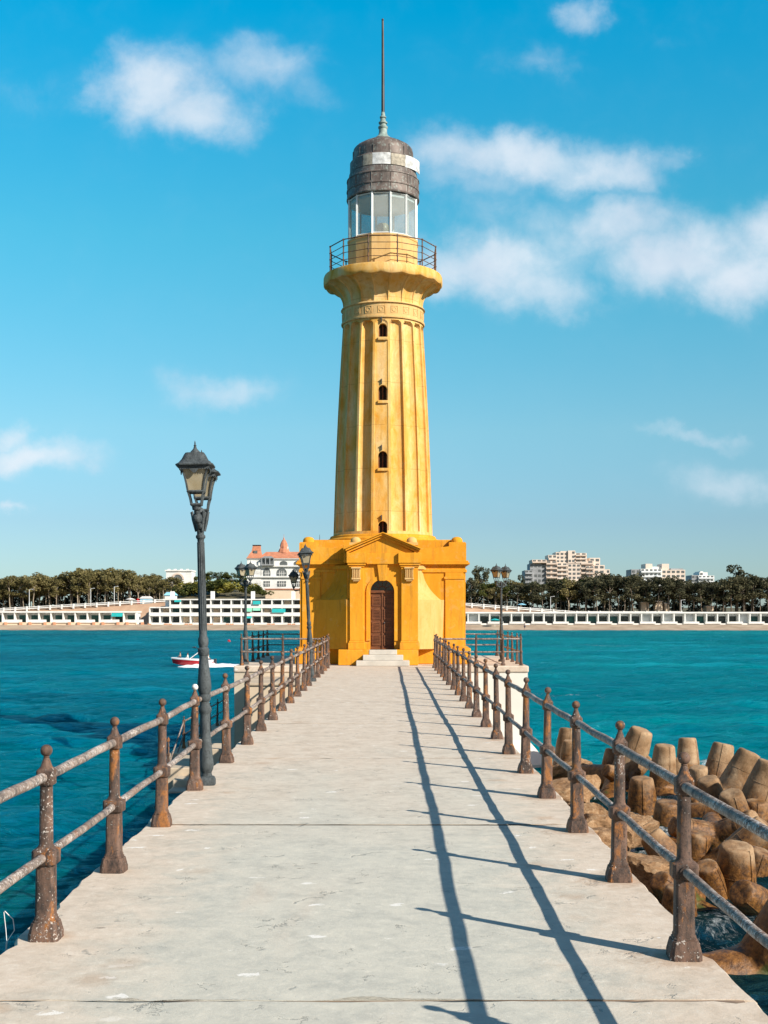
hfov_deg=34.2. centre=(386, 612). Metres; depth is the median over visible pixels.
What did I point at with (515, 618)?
window
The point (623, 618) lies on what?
window
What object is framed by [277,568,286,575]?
window
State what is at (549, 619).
window
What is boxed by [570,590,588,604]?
tree
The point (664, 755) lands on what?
tetrapod
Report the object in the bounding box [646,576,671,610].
tree
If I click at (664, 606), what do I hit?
hut
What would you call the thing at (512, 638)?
railing
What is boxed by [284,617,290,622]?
window
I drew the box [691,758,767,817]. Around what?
tetrapod
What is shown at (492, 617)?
window
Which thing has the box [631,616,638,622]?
window
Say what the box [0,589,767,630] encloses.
shore terrain
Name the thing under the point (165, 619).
window
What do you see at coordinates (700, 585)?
tree
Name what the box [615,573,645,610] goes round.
tree
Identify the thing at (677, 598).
tree
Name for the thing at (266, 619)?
window
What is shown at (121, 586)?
tree
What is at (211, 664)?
wake
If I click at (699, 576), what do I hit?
apartment building
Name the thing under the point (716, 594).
tree
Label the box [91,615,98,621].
window
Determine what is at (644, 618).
window
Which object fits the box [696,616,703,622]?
window
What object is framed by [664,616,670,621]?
window
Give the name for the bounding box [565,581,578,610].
tree
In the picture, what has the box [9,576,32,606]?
tree
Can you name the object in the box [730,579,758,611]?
tree
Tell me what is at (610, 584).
tree
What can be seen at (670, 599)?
tree
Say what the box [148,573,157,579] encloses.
tree
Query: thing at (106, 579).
tree
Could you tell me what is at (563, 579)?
tree
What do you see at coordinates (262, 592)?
bush
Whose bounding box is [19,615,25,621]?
window
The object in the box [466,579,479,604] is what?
tree
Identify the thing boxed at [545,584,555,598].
tree
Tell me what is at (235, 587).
bush
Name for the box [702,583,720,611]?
tree
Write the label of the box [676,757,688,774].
tetrapod
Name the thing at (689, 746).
tetrapod
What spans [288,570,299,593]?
wall lantern
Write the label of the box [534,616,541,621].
window
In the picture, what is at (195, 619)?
window
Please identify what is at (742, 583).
tree
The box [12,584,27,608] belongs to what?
tree
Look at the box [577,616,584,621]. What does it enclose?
window
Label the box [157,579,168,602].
tree
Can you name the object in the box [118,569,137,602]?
tree
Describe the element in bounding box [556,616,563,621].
window
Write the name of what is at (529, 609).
balustrade
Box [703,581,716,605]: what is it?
tree
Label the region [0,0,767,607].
sky
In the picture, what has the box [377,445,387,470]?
window
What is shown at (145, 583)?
tree
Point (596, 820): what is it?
rock
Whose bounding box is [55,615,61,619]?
window
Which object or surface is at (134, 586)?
tree
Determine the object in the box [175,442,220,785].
street lamp
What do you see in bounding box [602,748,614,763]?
tetrapod
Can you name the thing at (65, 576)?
tree
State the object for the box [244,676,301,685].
landing
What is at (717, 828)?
tetrapod
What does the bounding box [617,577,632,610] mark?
tree
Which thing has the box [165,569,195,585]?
villa
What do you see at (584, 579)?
tree
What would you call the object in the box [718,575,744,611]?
tree
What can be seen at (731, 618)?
window
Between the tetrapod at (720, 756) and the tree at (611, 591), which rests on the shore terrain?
the tree at (611, 591)
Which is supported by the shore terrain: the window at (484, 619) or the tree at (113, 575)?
the tree at (113, 575)
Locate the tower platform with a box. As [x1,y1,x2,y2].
[234,656,528,672]
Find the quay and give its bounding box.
[168,719,233,793]
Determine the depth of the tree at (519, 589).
370.81 m
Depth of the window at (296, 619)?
352.89 m
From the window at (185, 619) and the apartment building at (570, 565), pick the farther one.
the apartment building at (570, 565)
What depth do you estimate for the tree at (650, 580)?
372.41 m
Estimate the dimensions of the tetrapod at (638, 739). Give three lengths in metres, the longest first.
2.870 x 2.544 x 2.371 m
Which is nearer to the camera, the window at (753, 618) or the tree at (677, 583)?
the window at (753, 618)
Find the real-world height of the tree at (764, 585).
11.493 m
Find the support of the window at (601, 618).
in the beach cabins at (628, 618)
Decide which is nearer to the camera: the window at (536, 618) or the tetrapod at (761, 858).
the tetrapod at (761, 858)
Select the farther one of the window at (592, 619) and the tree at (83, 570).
the tree at (83, 570)
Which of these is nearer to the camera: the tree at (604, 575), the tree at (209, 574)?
the tree at (604, 575)
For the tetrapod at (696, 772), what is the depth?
31.35 m
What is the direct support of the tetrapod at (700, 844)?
in the sea
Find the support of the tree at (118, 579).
on the shore terrain
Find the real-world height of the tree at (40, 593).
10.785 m
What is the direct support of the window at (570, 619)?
in the beach cabins at (628, 618)
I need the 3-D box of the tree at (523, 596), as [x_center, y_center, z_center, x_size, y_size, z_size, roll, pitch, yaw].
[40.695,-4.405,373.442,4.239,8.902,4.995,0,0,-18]
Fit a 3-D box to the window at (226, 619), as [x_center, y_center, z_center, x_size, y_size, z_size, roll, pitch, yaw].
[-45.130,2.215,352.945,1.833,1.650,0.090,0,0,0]
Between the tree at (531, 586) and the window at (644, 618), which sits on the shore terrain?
the tree at (531, 586)
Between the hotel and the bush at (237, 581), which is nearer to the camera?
the hotel
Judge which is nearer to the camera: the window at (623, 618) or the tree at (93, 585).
the window at (623, 618)
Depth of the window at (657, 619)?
351.09 m
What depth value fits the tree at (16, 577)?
375.54 m
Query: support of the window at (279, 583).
in the palace
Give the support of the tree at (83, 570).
on the shore terrain
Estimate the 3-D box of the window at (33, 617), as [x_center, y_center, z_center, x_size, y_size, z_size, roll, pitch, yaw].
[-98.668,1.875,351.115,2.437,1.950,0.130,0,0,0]
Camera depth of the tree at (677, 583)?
368.37 m
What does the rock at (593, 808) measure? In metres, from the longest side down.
1.226 x 1.088 x 0.796 m
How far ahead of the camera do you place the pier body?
5.47 m
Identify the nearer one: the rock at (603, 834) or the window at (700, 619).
the rock at (603, 834)
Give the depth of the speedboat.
111.41 m
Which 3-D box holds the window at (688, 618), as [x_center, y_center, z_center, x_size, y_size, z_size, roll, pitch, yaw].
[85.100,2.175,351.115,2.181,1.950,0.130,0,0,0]
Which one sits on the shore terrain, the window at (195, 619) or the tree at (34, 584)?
the tree at (34, 584)
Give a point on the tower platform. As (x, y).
(512, 667)
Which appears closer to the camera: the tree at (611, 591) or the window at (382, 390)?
the window at (382, 390)
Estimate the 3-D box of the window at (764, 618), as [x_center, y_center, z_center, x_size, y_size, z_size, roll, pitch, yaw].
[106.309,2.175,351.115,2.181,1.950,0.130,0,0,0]
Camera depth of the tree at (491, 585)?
372.38 m
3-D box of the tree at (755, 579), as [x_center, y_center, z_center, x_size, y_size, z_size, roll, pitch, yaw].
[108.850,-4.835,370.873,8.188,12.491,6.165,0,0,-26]
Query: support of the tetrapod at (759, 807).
in the sea
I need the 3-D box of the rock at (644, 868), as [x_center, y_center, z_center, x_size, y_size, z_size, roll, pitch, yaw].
[4.468,4.523,21.495,0.907,0.663,1.022,3,2,-44]
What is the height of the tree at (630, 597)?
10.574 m
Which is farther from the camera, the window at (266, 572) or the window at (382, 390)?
the window at (266, 572)
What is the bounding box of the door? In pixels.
[370,593,393,648]
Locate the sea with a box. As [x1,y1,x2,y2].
[0,630,767,1015]
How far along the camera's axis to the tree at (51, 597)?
377.78 m
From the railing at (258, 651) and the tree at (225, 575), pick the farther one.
the tree at (225, 575)
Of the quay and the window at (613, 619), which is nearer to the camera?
the quay
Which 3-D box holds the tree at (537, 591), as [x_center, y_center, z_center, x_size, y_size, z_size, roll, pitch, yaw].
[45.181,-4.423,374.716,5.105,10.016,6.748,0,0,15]
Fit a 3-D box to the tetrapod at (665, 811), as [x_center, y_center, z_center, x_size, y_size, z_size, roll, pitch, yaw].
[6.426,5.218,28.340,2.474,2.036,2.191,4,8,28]
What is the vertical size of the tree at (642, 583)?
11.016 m
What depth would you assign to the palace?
420.00 m
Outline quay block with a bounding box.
[212,743,221,764]
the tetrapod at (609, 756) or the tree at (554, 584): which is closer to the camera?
the tetrapod at (609, 756)
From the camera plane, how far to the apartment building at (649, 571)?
559.40 m
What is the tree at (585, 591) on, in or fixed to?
on the shore terrain
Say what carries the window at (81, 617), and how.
in the beach cabins at (69, 617)
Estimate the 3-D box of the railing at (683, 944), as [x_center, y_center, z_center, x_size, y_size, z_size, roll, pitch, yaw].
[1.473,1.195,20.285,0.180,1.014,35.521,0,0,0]
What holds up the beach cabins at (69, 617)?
on the shore terrain
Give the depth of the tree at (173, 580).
375.18 m
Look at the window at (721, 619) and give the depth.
351.09 m
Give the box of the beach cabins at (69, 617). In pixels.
[0,611,143,624]
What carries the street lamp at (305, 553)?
on the pier deck
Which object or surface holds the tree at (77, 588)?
on the shore terrain
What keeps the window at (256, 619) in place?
in the hotel
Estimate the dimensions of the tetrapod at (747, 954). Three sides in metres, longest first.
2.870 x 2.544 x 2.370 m
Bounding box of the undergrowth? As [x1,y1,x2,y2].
[0,587,766,611]
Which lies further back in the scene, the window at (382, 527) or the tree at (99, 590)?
the tree at (99, 590)
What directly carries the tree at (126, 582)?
on the shore terrain
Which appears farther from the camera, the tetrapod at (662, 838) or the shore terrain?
the shore terrain
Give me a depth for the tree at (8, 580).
370.21 m
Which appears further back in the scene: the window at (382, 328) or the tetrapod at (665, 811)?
the window at (382, 328)
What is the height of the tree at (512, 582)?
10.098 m
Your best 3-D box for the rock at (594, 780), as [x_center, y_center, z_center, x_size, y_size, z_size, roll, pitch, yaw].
[5.077,4.679,33.013,0.963,0.744,1.200,-15,-12,33]
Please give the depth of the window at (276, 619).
352.89 m
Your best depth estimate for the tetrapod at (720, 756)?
33.70 m
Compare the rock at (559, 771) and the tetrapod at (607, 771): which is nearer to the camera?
the tetrapod at (607, 771)
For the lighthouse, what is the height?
22.481 m
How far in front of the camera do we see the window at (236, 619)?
352.89 m
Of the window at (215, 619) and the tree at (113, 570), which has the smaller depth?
the window at (215, 619)
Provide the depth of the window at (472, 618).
351.09 m
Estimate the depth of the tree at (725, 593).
373.06 m
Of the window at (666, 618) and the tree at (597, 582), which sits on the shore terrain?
the tree at (597, 582)
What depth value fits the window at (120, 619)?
351.09 m
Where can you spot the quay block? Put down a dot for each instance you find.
(216, 749)
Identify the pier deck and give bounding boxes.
[0,666,767,1023]
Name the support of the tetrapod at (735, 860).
in the sea
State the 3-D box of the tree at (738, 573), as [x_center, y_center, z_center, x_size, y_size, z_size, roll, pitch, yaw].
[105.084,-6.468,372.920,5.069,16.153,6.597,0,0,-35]
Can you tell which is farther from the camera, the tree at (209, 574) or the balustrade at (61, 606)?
the tree at (209, 574)
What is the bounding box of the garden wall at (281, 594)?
[264,589,299,598]
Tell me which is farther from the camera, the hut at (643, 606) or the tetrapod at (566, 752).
the hut at (643, 606)
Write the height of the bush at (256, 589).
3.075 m
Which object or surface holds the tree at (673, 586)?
on the shore terrain
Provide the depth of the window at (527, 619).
351.09 m
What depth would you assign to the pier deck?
7.25 m
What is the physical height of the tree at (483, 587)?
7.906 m
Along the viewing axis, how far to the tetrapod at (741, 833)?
23.93 m
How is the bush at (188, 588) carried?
on the shore terrain
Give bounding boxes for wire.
[3,911,14,950]
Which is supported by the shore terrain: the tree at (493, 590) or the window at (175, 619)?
the tree at (493, 590)
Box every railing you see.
[0,635,329,941]
[167,699,222,762]
[239,630,330,664]
[432,635,767,961]
[435,630,522,665]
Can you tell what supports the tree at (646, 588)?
on the shore terrain
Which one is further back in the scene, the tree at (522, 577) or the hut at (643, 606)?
the tree at (522, 577)
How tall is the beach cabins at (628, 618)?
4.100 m
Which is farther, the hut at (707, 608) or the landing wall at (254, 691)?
the hut at (707, 608)
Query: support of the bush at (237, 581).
on the shore terrain
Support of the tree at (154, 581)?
on the shore terrain
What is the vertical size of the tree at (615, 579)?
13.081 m
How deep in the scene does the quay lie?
34.41 m
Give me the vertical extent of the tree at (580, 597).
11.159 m
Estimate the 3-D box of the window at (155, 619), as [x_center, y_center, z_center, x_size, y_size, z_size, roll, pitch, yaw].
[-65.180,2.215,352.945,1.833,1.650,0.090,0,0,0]
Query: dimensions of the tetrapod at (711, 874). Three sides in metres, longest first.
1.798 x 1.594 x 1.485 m
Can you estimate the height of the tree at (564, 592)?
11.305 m
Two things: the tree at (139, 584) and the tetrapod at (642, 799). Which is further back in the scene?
the tree at (139, 584)
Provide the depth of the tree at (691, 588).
370.18 m
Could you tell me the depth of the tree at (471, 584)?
369.11 m
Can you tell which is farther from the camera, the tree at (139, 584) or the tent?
the tree at (139, 584)
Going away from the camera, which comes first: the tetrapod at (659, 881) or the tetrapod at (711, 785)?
the tetrapod at (659, 881)
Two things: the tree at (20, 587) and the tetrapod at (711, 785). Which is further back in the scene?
the tree at (20, 587)
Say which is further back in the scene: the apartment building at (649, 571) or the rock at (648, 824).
the apartment building at (649, 571)
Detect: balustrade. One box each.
[0,599,164,610]
[466,603,681,611]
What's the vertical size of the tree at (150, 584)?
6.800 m
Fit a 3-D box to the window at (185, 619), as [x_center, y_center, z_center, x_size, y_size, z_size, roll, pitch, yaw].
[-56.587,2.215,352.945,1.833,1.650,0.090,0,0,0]
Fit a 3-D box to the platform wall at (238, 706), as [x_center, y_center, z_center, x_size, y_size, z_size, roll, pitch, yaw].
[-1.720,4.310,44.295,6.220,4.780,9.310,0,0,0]
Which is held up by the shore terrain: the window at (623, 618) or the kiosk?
the kiosk
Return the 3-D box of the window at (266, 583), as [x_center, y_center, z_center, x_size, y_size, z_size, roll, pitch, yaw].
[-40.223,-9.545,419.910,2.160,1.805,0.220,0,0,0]
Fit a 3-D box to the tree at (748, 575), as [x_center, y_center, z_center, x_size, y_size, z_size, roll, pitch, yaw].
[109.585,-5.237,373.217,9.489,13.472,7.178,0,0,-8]
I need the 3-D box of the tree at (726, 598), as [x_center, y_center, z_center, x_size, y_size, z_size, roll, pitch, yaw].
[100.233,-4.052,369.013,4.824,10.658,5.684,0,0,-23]
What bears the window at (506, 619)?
in the beach cabins at (628, 618)
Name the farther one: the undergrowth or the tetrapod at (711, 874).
the undergrowth
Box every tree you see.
[0,575,17,607]
[0,586,7,598]
[8,576,17,610]
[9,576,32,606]
[12,575,28,608]
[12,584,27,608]
[22,574,46,609]
[25,578,38,609]
[35,576,54,605]
[37,579,53,608]
[40,576,60,608]
[44,575,71,606]
[50,577,62,606]
[56,577,71,604]
[57,571,83,607]
[69,569,90,603]
[69,571,90,603]
[79,569,101,606]
[81,572,96,606]
[83,570,110,601]
[91,570,105,605]
[97,574,113,605]
[99,571,118,601]
[103,568,121,603]
[108,574,129,598]
[109,575,126,604]
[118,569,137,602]
[120,570,138,602]
[130,576,144,598]
[133,578,144,598]
[140,579,155,596]
[143,581,153,595]
[143,582,155,594]
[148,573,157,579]
[150,577,160,594]
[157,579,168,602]
[164,576,181,590]
[205,571,215,581]
[213,572,221,580]
[218,572,229,582]
[226,573,237,582]
[466,577,480,606]
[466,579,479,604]
[471,565,489,605]
[478,583,488,603]
[484,581,499,604]
[487,587,503,604]
[497,584,514,605]
[502,579,523,609]
[509,583,527,606]
[514,583,528,608]
[517,574,524,602]
[522,581,541,606]
[524,588,531,606]
[529,581,544,611]
[531,583,549,607]
[545,579,566,609]
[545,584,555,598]
[553,584,569,611]
[559,577,569,609]
[559,579,577,610]
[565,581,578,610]
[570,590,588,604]
[574,581,590,610]
[576,580,584,610]
[578,577,594,609]
[580,583,591,610]
[585,577,607,610]
[586,577,605,610]
[593,572,611,610]
[596,579,620,610]
[603,574,619,610]
[606,573,623,610]
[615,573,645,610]
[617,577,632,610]
[619,578,639,610]
[624,583,638,610]
[630,580,645,610]
[635,582,656,610]
[645,577,671,596]
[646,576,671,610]
[659,576,679,610]
[664,589,676,610]
[669,583,687,610]
[670,578,687,610]
[682,584,693,611]
[684,583,704,611]
[689,580,712,611]
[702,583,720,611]
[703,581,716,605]
[705,581,722,611]
[715,581,734,611]
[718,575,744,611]
[718,586,731,611]
[726,564,745,611]
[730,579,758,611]
[732,577,750,611]
[739,575,763,611]
[741,573,765,611]
[751,579,767,609]
[755,585,766,611]
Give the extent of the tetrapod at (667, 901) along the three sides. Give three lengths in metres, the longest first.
2.165 x 1.917 x 1.782 m
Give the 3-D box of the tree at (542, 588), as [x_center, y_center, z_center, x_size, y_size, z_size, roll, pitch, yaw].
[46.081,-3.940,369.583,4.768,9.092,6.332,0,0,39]
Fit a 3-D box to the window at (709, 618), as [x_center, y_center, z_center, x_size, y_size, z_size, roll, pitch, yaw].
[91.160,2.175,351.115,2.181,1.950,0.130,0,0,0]
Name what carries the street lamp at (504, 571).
on the tower platform
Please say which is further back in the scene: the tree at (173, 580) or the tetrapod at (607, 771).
the tree at (173, 580)
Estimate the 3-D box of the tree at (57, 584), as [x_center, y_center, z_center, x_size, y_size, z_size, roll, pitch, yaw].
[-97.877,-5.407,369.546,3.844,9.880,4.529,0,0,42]
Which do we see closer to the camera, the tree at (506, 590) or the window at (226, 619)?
the window at (226, 619)
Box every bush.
[171,587,191,595]
[174,581,197,593]
[182,584,218,594]
[196,578,224,592]
[214,582,243,592]
[217,582,262,592]
[220,577,243,585]
[247,585,262,593]
[247,589,273,595]
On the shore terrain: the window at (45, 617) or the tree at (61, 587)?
the tree at (61, 587)
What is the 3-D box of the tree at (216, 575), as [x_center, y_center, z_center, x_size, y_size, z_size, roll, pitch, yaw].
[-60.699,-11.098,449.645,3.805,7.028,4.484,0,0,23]
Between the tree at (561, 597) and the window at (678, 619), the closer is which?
the window at (678, 619)
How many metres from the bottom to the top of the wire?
0.400 m
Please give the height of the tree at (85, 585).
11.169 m
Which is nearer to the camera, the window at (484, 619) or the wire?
the wire
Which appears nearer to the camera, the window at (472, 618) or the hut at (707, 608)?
the window at (472, 618)
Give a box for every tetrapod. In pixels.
[553,727,571,765]
[560,739,571,760]
[581,726,651,797]
[601,756,651,781]
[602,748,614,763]
[626,743,676,795]
[627,776,656,815]
[641,828,676,856]
[649,871,718,910]
[653,799,676,826]
[661,883,697,916]
[667,810,758,850]
[670,816,767,860]
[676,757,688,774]
[677,737,699,768]
[689,765,708,786]
[691,747,759,802]
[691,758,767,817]
[691,829,710,862]
[697,775,723,798]
[697,859,727,898]
[702,900,767,974]
[705,742,733,777]
[716,840,756,899]
[719,788,749,818]
[729,880,767,915]
[746,798,767,822]
[752,846,767,876]
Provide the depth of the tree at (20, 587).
378.69 m
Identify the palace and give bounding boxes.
[246,535,319,589]
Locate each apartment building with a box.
[522,551,609,585]
[626,564,684,585]
[686,571,714,583]
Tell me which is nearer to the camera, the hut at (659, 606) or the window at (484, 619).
the window at (484, 619)
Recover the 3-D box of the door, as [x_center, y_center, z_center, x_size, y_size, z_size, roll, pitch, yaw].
[-0.131,0.290,40.351,0.770,1.820,0.139,0,0,0]
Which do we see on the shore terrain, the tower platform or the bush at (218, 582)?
the bush at (218, 582)
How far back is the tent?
368.00 m
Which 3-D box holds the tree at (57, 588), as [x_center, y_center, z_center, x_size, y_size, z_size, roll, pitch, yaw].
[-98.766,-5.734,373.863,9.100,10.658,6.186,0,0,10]
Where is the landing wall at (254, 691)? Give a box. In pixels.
[250,686,300,731]
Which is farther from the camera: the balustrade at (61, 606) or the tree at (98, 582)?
the tree at (98, 582)
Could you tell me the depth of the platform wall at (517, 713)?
39.64 m
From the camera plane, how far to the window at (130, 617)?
351.09 m
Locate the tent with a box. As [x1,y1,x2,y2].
[137,596,152,603]
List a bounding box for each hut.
[638,602,648,610]
[653,601,662,610]
[662,603,666,610]
[704,606,713,611]
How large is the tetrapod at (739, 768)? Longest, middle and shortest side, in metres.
2.503 x 2.219 x 2.067 m
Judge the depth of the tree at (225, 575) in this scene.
450.34 m
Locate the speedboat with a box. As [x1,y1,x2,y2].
[171,647,216,664]
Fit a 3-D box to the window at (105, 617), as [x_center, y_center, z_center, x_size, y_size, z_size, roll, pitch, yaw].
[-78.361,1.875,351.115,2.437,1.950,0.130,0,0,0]
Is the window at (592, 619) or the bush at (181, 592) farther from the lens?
the bush at (181, 592)
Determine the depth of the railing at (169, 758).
39.36 m
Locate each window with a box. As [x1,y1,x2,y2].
[7,615,13,619]
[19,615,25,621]
[31,615,37,619]
[43,615,49,621]
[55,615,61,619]
[67,615,73,621]
[79,615,86,619]
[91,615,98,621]
[103,615,110,619]
[116,616,122,621]
[128,615,134,619]
[153,617,158,622]
[163,617,168,622]
[173,617,178,622]
[183,617,189,622]
[193,617,198,622]
[213,617,219,622]
[224,617,229,622]
[234,617,239,622]
[254,617,259,622]
[263,568,270,575]
[264,581,269,585]
[264,617,270,622]
[274,617,280,622]
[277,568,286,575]
[277,581,285,585]
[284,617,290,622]
[294,617,299,622]
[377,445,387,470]
[378,317,387,339]
[378,379,387,402]
[378,515,386,532]
[470,616,476,621]
[480,616,487,622]
[491,616,498,621]
[502,616,509,622]
[513,616,519,621]
[523,616,530,622]
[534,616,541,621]
[545,616,552,622]
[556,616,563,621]
[567,616,573,622]
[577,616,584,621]
[588,616,595,622]
[599,616,606,621]
[610,616,616,622]
[621,616,627,621]
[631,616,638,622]
[642,616,649,621]
[653,616,660,622]
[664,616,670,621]
[675,616,681,622]
[686,616,692,621]
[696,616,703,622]
[707,616,713,621]
[718,616,724,622]
[729,616,735,621]
[740,616,746,622]
[751,616,756,621]
[762,616,767,622]
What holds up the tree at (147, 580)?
on the shore terrain
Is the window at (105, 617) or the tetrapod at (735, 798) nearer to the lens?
the tetrapod at (735, 798)
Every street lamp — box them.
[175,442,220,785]
[234,560,256,663]
[297,543,315,681]
[490,563,511,661]
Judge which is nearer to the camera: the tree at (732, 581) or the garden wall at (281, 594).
the tree at (732, 581)
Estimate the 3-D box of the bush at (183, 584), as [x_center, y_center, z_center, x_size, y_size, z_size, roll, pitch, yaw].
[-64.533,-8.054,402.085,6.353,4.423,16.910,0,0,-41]
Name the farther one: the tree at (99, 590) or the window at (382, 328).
the tree at (99, 590)
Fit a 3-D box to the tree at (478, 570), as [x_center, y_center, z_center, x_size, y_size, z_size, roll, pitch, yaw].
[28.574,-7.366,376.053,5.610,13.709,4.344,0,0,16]
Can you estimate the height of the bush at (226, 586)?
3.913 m
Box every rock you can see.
[553,758,592,779]
[553,778,590,802]
[567,774,600,799]
[567,802,607,814]
[584,813,633,848]
[588,826,629,851]
[627,812,659,848]
[627,851,668,895]
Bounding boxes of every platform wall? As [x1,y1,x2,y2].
[234,672,301,746]
[451,673,541,767]
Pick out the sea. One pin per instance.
(66, 694)
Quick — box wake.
[178,662,237,667]
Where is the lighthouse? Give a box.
[295,18,470,665]
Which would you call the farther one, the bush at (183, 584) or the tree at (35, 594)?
the bush at (183, 584)
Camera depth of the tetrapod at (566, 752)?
36.33 m
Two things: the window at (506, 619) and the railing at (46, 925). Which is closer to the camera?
the railing at (46, 925)
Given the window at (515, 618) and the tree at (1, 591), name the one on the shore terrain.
the tree at (1, 591)
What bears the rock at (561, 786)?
in the sea
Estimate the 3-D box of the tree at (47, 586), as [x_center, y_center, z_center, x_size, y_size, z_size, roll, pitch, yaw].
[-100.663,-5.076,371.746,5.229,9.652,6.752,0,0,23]
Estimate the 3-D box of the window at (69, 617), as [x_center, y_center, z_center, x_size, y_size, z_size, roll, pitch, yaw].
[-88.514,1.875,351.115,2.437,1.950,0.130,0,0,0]
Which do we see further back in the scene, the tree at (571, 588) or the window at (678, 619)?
the tree at (571, 588)
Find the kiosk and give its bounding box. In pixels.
[164,592,176,598]
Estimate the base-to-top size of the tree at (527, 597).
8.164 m
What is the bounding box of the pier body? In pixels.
[167,1000,744,1002]
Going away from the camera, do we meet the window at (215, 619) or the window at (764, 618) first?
the window at (764, 618)
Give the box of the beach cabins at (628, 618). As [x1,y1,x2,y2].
[466,612,767,624]
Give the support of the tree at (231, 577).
on the shore terrain
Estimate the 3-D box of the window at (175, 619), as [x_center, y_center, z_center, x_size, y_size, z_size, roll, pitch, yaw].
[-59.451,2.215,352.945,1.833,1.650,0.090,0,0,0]
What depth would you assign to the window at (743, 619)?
351.09 m
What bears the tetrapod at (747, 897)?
in the sea
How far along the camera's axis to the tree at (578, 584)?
371.16 m
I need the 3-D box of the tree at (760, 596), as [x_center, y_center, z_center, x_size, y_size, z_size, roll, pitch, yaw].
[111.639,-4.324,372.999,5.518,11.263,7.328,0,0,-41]
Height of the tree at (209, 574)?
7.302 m
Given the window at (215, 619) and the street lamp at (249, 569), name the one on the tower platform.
the street lamp at (249, 569)
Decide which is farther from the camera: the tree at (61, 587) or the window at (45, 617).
the tree at (61, 587)
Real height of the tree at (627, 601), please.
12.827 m
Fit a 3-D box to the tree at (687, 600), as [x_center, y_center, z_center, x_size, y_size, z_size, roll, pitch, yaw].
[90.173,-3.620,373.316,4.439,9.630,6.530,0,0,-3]
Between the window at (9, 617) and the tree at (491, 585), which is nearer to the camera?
the window at (9, 617)
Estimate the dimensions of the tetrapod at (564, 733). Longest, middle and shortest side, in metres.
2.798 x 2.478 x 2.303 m
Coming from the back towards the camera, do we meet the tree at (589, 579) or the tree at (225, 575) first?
the tree at (225, 575)

